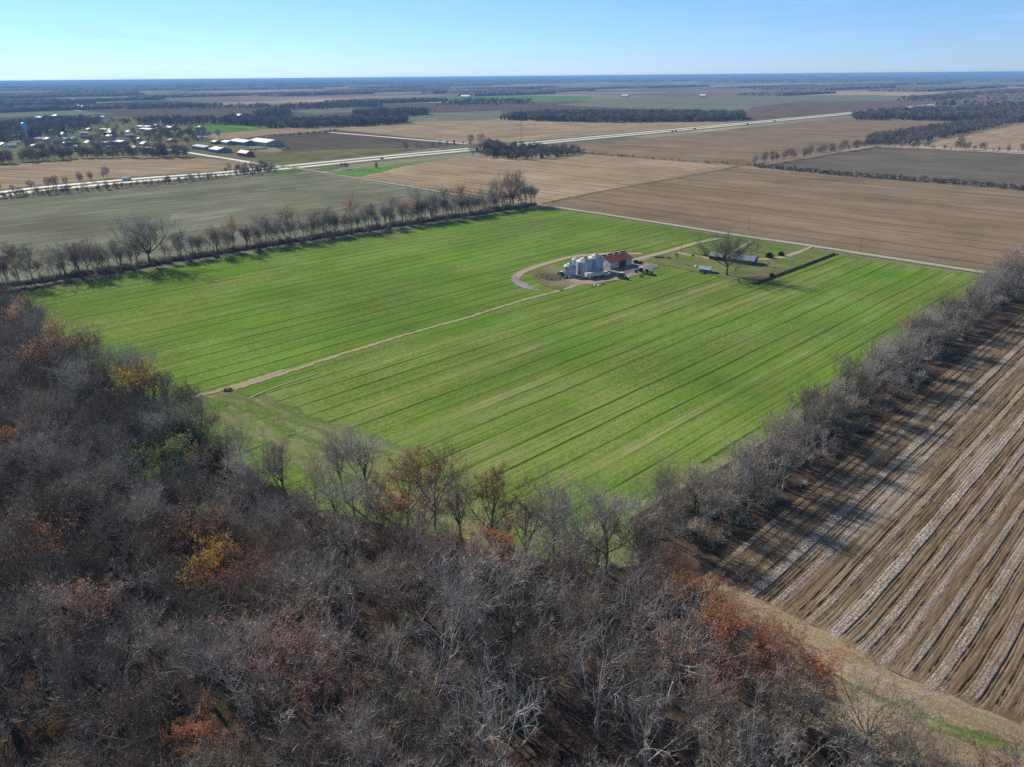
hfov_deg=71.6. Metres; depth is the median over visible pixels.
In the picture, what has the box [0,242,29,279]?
hedgerow tree
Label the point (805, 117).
highway verge
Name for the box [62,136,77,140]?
town house
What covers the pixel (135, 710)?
bare tree
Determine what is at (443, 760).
bare tree
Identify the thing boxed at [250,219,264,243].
hedgerow tree
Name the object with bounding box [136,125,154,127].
school building
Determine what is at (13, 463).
bare tree
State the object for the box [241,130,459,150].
tilled field by sheds
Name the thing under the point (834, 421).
hedgerow tree
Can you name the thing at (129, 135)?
town house
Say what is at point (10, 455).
bare tree
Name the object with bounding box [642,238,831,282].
yard lawn
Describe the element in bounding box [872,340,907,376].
hedgerow tree
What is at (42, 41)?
sky
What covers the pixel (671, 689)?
white barked tree
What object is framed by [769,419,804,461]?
hedgerow tree
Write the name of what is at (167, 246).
hedgerow tree
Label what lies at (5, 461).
bare tree
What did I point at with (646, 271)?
tractor
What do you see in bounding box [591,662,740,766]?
white barked tree
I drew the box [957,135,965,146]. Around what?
tree
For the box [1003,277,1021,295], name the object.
hedgerow tree
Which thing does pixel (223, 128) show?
park grass
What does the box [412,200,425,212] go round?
hedgerow tree
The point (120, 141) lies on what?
town building
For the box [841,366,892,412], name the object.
hedgerow tree
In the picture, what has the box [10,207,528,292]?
wheat lane bank
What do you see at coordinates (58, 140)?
town house
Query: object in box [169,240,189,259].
hedgerow tree
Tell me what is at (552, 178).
striped stubble field
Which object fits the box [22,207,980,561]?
green wheat field
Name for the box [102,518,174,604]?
bare tree
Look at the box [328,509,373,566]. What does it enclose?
bare tree
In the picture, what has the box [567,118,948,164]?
brown field south of highway
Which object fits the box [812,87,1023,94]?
tan field
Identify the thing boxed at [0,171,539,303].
winter wheat field
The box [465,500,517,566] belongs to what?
bare tree
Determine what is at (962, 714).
ploughland margin
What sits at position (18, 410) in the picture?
bare tree
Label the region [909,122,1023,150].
tan field behind hedge
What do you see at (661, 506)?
hedgerow tree
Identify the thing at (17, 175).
stubble by town
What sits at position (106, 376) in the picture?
bare tree
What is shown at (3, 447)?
bare tree
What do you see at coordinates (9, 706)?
bare tree
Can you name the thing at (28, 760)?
bare tree
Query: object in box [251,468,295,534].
bare tree
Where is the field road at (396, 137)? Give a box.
[328,132,468,143]
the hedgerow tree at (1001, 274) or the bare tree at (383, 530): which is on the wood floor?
the bare tree at (383, 530)
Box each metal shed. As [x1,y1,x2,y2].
[192,144,213,150]
[208,146,231,152]
[210,140,220,143]
[221,140,233,144]
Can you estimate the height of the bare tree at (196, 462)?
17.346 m
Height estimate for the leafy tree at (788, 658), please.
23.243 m
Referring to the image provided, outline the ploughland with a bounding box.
[699,312,1023,726]
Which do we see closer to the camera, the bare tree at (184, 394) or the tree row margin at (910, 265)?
the bare tree at (184, 394)
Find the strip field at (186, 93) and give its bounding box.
[146,93,221,94]
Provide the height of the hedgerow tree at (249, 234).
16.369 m
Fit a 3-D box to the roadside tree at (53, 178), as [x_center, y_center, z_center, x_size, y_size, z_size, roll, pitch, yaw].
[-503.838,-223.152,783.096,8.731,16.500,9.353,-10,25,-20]
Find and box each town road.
[133,145,270,165]
[197,158,248,163]
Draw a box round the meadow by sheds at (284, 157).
[222,148,429,163]
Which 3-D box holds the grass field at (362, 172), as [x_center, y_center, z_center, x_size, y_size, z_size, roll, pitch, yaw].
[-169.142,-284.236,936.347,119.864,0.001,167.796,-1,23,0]
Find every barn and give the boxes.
[460,95,472,98]
[601,250,632,268]
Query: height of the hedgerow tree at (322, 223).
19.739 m
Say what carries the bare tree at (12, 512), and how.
on the wood floor
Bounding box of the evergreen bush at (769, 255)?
[765,252,773,257]
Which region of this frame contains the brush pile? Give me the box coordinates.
[537,272,563,280]
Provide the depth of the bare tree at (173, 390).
235.47 m
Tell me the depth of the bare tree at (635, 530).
163.45 m
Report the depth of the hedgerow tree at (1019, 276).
383.08 m
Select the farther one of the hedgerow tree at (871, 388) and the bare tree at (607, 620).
the hedgerow tree at (871, 388)
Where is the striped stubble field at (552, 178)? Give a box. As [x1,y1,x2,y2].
[354,153,721,203]
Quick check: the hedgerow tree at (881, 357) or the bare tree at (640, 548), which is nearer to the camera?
the bare tree at (640, 548)
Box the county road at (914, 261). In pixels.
[268,164,986,273]
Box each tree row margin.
[574,296,966,543]
[818,250,981,302]
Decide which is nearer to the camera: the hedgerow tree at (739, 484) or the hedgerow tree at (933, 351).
the hedgerow tree at (739, 484)
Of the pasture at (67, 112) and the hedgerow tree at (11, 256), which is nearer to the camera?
the hedgerow tree at (11, 256)
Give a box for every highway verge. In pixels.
[0,115,843,198]
[821,103,936,114]
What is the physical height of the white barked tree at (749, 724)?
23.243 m
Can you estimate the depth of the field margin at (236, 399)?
229.72 m
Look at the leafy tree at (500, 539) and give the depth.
160.31 m
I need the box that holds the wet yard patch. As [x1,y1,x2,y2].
[615,265,657,274]
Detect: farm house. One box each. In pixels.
[147,149,167,155]
[237,150,253,156]
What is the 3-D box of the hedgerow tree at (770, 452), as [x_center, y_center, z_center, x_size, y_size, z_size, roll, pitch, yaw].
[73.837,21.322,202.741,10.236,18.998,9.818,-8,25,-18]
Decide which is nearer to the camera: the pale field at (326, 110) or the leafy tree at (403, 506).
the leafy tree at (403, 506)
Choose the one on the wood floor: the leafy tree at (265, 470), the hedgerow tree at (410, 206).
the leafy tree at (265, 470)
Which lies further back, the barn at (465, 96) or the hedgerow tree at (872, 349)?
the barn at (465, 96)
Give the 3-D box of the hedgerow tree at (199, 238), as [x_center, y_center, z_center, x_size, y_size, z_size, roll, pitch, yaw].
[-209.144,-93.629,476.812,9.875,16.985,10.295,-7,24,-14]
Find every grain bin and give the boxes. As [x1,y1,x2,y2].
[564,262,575,275]
[572,256,579,264]
[576,256,592,275]
[588,253,603,271]
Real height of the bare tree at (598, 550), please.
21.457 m
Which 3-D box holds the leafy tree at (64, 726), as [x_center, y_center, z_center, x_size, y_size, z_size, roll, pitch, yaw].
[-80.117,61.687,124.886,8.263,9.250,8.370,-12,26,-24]
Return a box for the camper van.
[121,177,131,180]
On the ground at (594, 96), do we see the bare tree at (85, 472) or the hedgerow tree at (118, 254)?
the hedgerow tree at (118, 254)
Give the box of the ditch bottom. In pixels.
[541,167,733,203]
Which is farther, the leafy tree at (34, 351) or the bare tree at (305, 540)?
the leafy tree at (34, 351)
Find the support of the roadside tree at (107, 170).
on the stubble by town at (17, 175)
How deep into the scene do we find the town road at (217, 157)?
1080.76 m
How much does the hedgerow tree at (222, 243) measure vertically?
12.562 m
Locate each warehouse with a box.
[231,138,252,145]
[251,138,284,146]
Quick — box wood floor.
[0,312,862,766]
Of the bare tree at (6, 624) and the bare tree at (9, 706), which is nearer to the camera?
the bare tree at (9, 706)
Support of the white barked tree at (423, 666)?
on the wood floor
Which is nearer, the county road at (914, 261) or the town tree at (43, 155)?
the county road at (914, 261)
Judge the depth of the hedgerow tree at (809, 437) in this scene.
215.86 m
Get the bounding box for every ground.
[0,74,1023,734]
[0,116,279,165]
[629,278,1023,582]
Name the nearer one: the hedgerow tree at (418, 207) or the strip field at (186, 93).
the hedgerow tree at (418, 207)
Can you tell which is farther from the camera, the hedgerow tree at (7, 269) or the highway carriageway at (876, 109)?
the highway carriageway at (876, 109)
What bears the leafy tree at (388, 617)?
on the wood floor
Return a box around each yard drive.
[676,252,708,258]
[759,246,811,259]
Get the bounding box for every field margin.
[169,387,659,578]
[197,388,594,542]
[248,396,417,458]
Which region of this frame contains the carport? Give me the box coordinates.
[709,251,727,260]
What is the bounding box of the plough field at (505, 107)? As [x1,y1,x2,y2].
[417,101,636,112]
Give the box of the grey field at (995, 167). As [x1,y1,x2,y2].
[761,147,1023,184]
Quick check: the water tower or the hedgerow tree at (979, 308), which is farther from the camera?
the water tower
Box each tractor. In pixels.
[618,272,626,278]
[634,267,643,272]
[638,268,652,274]
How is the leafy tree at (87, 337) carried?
on the wood floor
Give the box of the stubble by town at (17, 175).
[0,156,256,188]
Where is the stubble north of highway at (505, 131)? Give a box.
[295,120,732,142]
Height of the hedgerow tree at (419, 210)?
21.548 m
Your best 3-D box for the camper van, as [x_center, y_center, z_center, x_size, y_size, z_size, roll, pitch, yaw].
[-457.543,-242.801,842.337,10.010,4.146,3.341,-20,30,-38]
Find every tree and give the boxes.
[0,149,12,162]
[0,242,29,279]
[0,255,11,285]
[0,261,17,280]
[0,292,52,345]
[0,329,76,393]
[0,373,36,439]
[0,383,37,413]
[0,387,56,443]
[0,391,88,472]
[0,394,31,460]
[0,416,69,486]
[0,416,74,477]
[0,423,34,493]
[0,427,46,500]
[0,429,11,461]
[0,446,26,472]
[0,459,22,517]
[0,471,82,545]
[0,472,67,552]
[0,474,101,561]
[0,488,78,578]
[0,495,29,558]
[0,511,64,608]
[0,511,90,632]
[0,518,76,575]
[0,527,16,601]
[0,554,98,652]
[0,564,65,682]
[0,595,23,667]
[0,601,24,692]
[0,618,122,732]
[0,628,54,743]
[0,678,31,737]
[0,713,22,765]
[0,744,65,766]
[1,418,55,463]
[2,397,40,440]
[4,150,12,162]
[4,239,62,283]
[5,436,100,503]
[5,441,38,486]
[6,524,125,619]
[8,270,19,282]
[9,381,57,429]
[9,528,99,623]
[10,373,64,415]
[13,258,35,278]
[13,614,81,693]
[16,149,26,160]
[17,425,94,514]
[20,360,69,400]
[20,464,73,529]
[20,572,131,660]
[21,494,109,572]
[23,705,78,744]
[25,180,34,189]
[26,150,35,160]
[28,258,42,277]
[28,383,74,443]
[30,375,138,451]
[31,335,73,388]
[31,616,151,766]
[33,236,92,276]
[33,703,185,766]
[34,367,81,423]
[39,151,46,160]
[40,147,49,157]
[40,345,93,409]
[40,381,84,433]
[41,255,55,275]
[42,177,50,187]
[42,263,52,274]
[46,475,164,578]
[47,243,67,272]
[47,649,179,766]
[48,463,111,537]
[49,146,57,159]
[49,413,106,480]
[49,428,122,474]
[49,529,129,598]
[49,652,164,751]
[50,175,58,186]
[53,377,112,442]
[53,435,140,528]
[53,442,93,481]
[54,263,61,275]
[54,375,138,424]
[55,365,110,414]
[56,147,66,159]
[56,259,71,273]
[56,319,104,376]
[56,597,154,682]
[57,344,123,398]
[57,365,101,404]
[62,451,109,503]
[63,249,79,274]
[63,456,146,552]
[66,243,97,270]
[68,235,102,275]
[70,141,77,150]
[75,171,82,183]
[76,411,134,489]
[76,420,160,476]
[76,598,162,697]
[80,356,119,408]
[83,144,89,156]
[83,241,106,267]
[83,364,151,436]
[83,539,186,644]
[84,255,96,273]
[87,491,148,559]
[88,357,121,399]
[92,338,151,370]
[95,478,145,539]
[98,244,112,270]
[98,256,108,266]
[98,397,151,468]
[98,443,149,499]
[100,339,160,405]
[101,141,109,149]
[101,166,109,176]
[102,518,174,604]
[103,234,123,269]
[103,353,162,424]
[103,376,145,412]
[103,599,180,667]
[104,211,200,262]
[104,469,192,575]
[104,477,199,555]
[104,594,205,691]
[108,687,243,766]
[109,354,153,376]
[111,143,121,156]
[111,247,123,261]
[113,430,208,485]
[116,376,187,426]
[117,573,223,643]
[118,240,134,265]
[120,236,147,269]
[123,142,131,156]
[123,386,183,432]
[123,452,180,499]
[125,468,170,522]
[128,366,161,400]
[128,422,178,480]
[129,135,137,143]
[132,144,139,155]
[132,482,244,576]
[133,405,182,464]
[138,550,210,626]
[140,465,202,539]
[140,633,262,731]
[141,362,175,417]
[141,391,179,441]
[143,375,203,429]
[153,600,263,708]
[154,399,205,460]
[156,240,167,256]
[158,143,166,156]
[158,443,236,499]
[158,577,293,720]
[160,244,175,257]
[161,379,200,433]
[162,597,242,666]
[163,406,200,449]
[166,494,221,568]
[169,227,185,255]
[169,234,178,256]
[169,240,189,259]
[169,716,259,766]
[171,524,247,605]
[173,143,181,157]
[175,387,223,444]
[176,499,231,533]
[179,236,203,255]
[180,508,269,577]
[181,405,223,459]
[183,443,213,477]
[185,236,196,250]
[185,482,249,552]
[186,531,278,618]
[188,568,288,659]
[190,235,203,256]
[192,471,249,537]
[192,708,291,766]
[194,234,204,252]
[198,562,363,710]
[199,223,222,253]
[203,419,254,478]
[204,223,224,251]
[208,510,314,597]
[211,411,260,466]
[211,484,307,562]
[213,545,298,635]
[215,452,277,525]
[216,434,276,512]
[217,238,229,248]
[218,493,282,552]
[218,599,297,686]
[219,213,246,248]
[220,225,234,245]
[220,231,239,247]
[220,629,364,756]
[221,453,238,485]
[232,426,298,505]
[235,500,326,568]
[236,460,292,489]
[237,225,255,249]
[240,706,324,766]
[241,228,258,248]
[246,509,346,585]
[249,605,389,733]
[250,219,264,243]
[250,582,303,645]
[251,212,295,242]
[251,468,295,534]
[252,524,363,648]
[255,219,276,242]
[255,537,366,601]
[256,581,362,704]
[259,676,462,766]
[260,221,279,244]
[264,485,327,550]
[266,217,288,237]
[272,203,303,225]
[273,703,361,766]
[275,483,313,537]
[281,217,291,232]
[282,448,359,514]
[284,542,427,637]
[285,219,306,239]
[291,211,318,235]
[292,207,324,233]
[302,546,360,616]
[302,602,366,673]
[303,216,319,237]
[309,448,382,550]
[309,457,389,521]
[309,649,412,766]
[312,212,331,230]
[314,211,328,234]
[316,507,381,582]
[317,204,337,230]
[321,210,340,232]
[322,215,334,232]
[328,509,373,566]
[338,189,361,225]
[338,211,350,227]
[340,213,353,227]
[341,481,403,557]
[348,211,360,231]
[351,206,370,227]
[354,601,473,720]
[355,440,456,530]
[355,656,481,764]
[356,612,412,694]
[357,471,402,515]
[358,203,371,223]
[361,204,376,225]
[362,641,419,720]
[366,545,416,605]
[366,661,501,766]
[367,206,378,224]
[367,597,420,658]
[371,519,489,622]
[373,214,380,227]
[373,506,452,586]
[375,193,401,221]
[377,202,389,227]
[379,485,414,528]
[383,200,394,226]
[386,515,452,595]
[386,710,478,766]
[392,504,470,553]
[394,196,408,216]
[395,206,406,221]
[398,200,409,219]
[399,473,453,551]
[403,434,478,532]
[404,201,415,219]
[406,185,439,218]
[410,198,425,219]
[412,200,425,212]
[412,527,493,618]
[414,508,491,584]
[415,197,428,215]
[416,633,556,766]
[417,198,431,215]
[420,185,458,213]
[420,568,472,638]
[424,189,442,214]
[426,556,507,660]
[427,194,435,208]
[427,206,434,220]
[428,618,542,728]
[429,505,539,577]
[435,197,447,216]
[435,456,482,547]
[438,517,539,630]
[440,196,451,210]
[441,459,542,547]
[445,608,528,704]
[449,190,470,212]
[453,182,468,211]
[453,193,466,214]
[460,194,473,212]
[461,192,480,213]
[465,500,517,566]
[466,186,495,206]
[468,145,477,153]
[476,545,622,685]
[482,193,495,207]
[487,176,512,204]
[487,513,558,613]
[490,553,572,645]
[491,475,571,564]
[493,618,597,725]
[496,188,506,206]
[496,190,507,209]
[497,164,527,203]
[499,534,564,598]
[499,736,558,766]
[507,188,521,204]
[507,599,628,701]
[508,184,524,203]
[508,468,664,575]
[520,497,583,595]
[521,185,531,202]
[522,472,650,567]
[526,184,533,204]
[527,183,538,205]
[527,511,629,601]
[527,664,659,766]
[535,511,604,618]
[535,557,612,644]
[554,573,608,665]
[560,558,701,723]
[560,607,665,733]
[571,743,665,766]
[574,548,665,638]
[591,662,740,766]
[599,609,689,727]
[602,542,688,657]
[609,488,676,565]
[612,526,734,626]
[613,514,695,599]
[623,638,757,766]
[625,467,688,535]
[632,608,757,718]
[635,570,750,704]
[642,489,675,518]
[644,498,704,545]
[645,561,709,627]
[649,533,706,595]
[650,451,683,525]
[654,614,701,670]
[659,698,796,766]
[661,456,721,514]
[661,657,802,766]
[667,562,761,640]
[670,574,840,707]
[672,461,719,500]
[679,473,706,514]
[690,229,763,274]
[692,478,730,524]
[698,455,767,509]
[709,590,823,750]
[718,470,752,497]
[719,428,776,501]
[720,463,783,511]
[722,428,768,481]
[724,453,759,493]
[725,450,739,472]
[726,663,822,766]
[729,252,751,275]
[731,455,779,510]
[734,611,832,721]
[738,631,867,711]
[746,453,770,482]
[748,701,857,766]
[755,421,832,474]
[758,395,812,449]
[758,416,825,478]
[758,435,788,480]
[759,413,809,452]
[761,662,854,758]
[762,150,768,162]
[764,437,822,489]
[766,432,799,454]
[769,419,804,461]
[783,380,839,424]
[786,414,831,460]
[791,370,858,423]
[792,392,860,435]
[795,401,843,443]
[797,416,812,438]
[800,382,841,419]
[801,385,822,412]
[801,395,841,451]
[804,682,910,766]
[815,426,841,452]
[815,741,884,766]
[817,401,846,445]
[819,411,850,437]
[820,145,828,151]
[820,382,846,406]
[827,350,892,384]
[830,355,862,399]
[830,375,855,408]
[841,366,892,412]
[849,694,943,766]
[850,353,884,380]
[854,353,898,402]
[860,334,912,370]
[860,341,898,363]
[861,341,893,368]
[861,374,880,402]
[866,333,911,377]
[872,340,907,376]
[879,324,910,355]
[881,359,901,375]
[883,697,985,766]
[884,330,926,367]
[886,331,923,377]
[886,368,918,395]
[889,309,927,337]
[903,319,929,354]
[905,318,923,337]
[906,327,921,345]
[909,301,947,346]
[913,310,931,343]
[914,349,939,371]
[915,307,966,345]
[915,323,943,347]
[919,303,943,329]
[921,290,966,328]
[923,324,943,352]
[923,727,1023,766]
[924,345,939,360]
[936,305,953,326]
[940,301,964,331]
[942,314,971,331]
[943,324,961,337]
[948,292,965,321]
[953,289,979,317]
[956,309,970,331]
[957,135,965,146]
[963,297,992,319]
[963,308,974,327]
[965,283,986,320]
[965,285,984,307]
[966,279,977,291]
[966,279,993,301]
[970,297,999,315]
[973,268,992,290]
[974,263,1015,302]
[975,276,999,299]
[977,246,1023,297]
[980,297,995,317]
[983,266,1023,291]
[987,269,1013,302]
[994,240,1023,287]
[994,254,1016,295]
[1001,268,1023,290]
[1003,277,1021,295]
[1015,268,1023,290]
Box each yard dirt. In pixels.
[566,258,658,285]
[723,267,785,280]
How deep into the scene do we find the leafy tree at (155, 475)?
197.10 m
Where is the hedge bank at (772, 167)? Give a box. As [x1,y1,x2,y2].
[580,152,1020,188]
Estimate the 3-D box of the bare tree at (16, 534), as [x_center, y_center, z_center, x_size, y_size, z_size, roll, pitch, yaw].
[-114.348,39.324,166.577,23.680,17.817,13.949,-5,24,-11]
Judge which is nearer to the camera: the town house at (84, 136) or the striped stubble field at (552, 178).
the striped stubble field at (552, 178)
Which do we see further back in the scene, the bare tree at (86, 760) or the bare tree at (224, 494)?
the bare tree at (224, 494)
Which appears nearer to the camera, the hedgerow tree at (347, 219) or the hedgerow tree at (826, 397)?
the hedgerow tree at (826, 397)
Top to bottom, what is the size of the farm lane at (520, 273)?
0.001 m
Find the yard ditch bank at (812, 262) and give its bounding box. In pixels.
[752,253,837,284]
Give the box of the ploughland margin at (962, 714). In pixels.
[671,579,1023,766]
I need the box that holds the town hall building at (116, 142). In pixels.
[101,141,119,146]
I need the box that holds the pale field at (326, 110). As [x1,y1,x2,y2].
[291,107,356,113]
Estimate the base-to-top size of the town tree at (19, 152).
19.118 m
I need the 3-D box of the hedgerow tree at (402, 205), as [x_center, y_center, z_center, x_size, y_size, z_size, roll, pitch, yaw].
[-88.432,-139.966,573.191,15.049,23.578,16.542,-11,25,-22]
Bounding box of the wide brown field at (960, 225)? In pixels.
[546,168,1023,270]
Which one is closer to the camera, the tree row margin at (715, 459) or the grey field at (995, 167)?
the tree row margin at (715, 459)
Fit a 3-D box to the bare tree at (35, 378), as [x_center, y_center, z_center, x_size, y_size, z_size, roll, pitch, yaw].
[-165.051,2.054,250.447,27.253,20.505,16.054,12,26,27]
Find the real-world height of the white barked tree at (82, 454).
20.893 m
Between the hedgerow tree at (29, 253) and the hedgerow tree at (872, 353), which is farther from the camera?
the hedgerow tree at (29, 253)
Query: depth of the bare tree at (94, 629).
135.69 m
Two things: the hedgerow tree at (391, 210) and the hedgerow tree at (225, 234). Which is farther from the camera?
the hedgerow tree at (391, 210)
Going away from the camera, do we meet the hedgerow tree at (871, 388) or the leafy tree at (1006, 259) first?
the hedgerow tree at (871, 388)
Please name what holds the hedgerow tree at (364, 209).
on the ground at (594, 96)
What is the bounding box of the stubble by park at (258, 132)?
[197,127,335,138]
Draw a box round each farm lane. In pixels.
[510,252,642,277]
[510,275,540,290]
[632,237,722,259]
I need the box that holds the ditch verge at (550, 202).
[532,164,751,205]
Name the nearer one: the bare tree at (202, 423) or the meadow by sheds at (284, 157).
the bare tree at (202, 423)
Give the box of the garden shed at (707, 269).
[698,265,712,272]
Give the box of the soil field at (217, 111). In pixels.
[0,103,428,120]
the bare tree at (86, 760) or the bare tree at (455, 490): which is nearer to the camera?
the bare tree at (86, 760)
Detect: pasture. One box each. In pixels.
[0,110,105,116]
[425,95,591,100]
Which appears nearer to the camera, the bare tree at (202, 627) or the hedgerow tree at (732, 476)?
the bare tree at (202, 627)
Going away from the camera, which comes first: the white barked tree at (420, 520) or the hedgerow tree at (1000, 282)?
the white barked tree at (420, 520)
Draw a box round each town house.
[6,143,16,147]
[33,137,43,140]
[51,139,63,142]
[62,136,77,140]
[80,135,91,138]
[124,133,134,136]
[139,142,148,145]
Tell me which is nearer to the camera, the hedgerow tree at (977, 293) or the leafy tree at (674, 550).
the leafy tree at (674, 550)
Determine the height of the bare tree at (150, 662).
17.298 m
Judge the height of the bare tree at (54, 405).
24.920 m
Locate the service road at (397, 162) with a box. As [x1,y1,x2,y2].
[325,156,478,171]
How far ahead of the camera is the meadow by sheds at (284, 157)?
1106.51 m
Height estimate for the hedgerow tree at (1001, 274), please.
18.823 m
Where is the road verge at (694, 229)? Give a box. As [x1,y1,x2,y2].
[275,164,984,273]
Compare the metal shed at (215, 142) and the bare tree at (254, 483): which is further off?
the metal shed at (215, 142)
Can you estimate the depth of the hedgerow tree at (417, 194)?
591.79 m
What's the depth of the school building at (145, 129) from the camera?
1645.16 m
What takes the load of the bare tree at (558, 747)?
on the wood floor
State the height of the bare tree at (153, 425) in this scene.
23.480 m
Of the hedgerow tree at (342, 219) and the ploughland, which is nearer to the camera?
the ploughland
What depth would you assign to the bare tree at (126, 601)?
148.52 m
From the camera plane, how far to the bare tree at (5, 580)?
149.85 m
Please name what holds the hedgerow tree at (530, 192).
on the winter wheat field at (72, 217)
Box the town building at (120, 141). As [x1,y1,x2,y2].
[116,140,128,144]
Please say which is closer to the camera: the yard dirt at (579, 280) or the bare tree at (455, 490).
the bare tree at (455, 490)
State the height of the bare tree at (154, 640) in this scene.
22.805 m
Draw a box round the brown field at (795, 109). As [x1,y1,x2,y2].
[740,100,940,121]
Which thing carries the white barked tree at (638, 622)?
on the wood floor
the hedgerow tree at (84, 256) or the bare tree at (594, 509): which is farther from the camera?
the hedgerow tree at (84, 256)
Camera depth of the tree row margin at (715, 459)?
210.27 m
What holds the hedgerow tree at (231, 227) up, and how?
on the ground at (594, 96)
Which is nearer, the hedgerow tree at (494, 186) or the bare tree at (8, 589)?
the bare tree at (8, 589)
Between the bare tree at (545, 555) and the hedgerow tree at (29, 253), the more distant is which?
the hedgerow tree at (29, 253)
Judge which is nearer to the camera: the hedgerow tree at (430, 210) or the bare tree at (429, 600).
the bare tree at (429, 600)
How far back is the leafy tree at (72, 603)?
137.65 m
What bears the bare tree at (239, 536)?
on the wood floor
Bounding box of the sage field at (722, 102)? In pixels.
[556,95,919,109]
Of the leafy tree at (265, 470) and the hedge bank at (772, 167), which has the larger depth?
the hedge bank at (772, 167)
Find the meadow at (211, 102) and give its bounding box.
[96,101,222,105]
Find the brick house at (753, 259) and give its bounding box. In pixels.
[732,254,758,264]
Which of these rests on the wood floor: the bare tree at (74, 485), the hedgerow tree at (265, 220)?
the bare tree at (74, 485)
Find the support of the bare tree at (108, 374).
on the wood floor
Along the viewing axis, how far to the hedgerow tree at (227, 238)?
488.81 m
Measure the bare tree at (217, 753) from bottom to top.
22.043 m
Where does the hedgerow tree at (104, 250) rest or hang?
on the ground at (594, 96)
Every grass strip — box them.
[826,672,1023,754]
[899,699,1023,756]
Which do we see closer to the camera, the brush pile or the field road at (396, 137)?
the brush pile
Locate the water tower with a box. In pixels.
[20,122,30,144]
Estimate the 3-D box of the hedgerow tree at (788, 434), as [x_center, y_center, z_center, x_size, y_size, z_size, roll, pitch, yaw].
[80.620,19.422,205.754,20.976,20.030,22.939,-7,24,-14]
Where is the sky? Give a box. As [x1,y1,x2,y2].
[0,0,1023,82]
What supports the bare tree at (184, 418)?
on the wood floor
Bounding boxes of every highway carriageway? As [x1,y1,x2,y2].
[0,115,823,192]
[0,115,836,196]
[827,104,932,114]
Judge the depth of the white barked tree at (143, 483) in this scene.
186.65 m
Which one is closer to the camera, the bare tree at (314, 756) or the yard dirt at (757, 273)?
the bare tree at (314, 756)
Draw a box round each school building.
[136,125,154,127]
[139,128,156,131]
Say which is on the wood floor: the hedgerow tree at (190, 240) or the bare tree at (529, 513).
the bare tree at (529, 513)
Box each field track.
[191,369,284,397]
[232,285,578,389]
[250,373,316,397]
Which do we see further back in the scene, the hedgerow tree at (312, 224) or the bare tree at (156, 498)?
the hedgerow tree at (312, 224)
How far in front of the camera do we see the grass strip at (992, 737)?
128.35 m
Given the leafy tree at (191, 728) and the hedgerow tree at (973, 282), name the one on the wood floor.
the leafy tree at (191, 728)
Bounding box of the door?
[619,260,625,266]
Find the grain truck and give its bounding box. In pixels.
[584,270,609,278]
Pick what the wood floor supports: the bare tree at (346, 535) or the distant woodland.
the bare tree at (346, 535)
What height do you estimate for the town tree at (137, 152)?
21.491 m
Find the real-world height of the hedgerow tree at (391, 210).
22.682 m
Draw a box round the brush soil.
[529,265,573,289]
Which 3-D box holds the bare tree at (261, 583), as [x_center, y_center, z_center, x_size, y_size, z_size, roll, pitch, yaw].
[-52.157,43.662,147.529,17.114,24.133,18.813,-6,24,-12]
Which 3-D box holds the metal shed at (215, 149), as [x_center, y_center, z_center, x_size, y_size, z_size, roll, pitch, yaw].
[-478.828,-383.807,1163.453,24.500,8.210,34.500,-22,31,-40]
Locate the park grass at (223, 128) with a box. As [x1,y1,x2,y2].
[176,125,268,133]
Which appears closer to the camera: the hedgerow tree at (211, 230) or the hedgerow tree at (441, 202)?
the hedgerow tree at (211, 230)
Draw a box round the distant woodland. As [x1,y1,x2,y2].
[0,74,1023,112]
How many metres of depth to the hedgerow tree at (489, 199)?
621.82 m
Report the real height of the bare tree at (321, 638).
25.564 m
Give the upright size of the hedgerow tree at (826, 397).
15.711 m
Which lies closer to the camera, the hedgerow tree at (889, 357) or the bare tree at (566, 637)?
the bare tree at (566, 637)
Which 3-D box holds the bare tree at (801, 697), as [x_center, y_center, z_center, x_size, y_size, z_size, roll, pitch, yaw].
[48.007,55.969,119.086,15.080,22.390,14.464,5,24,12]

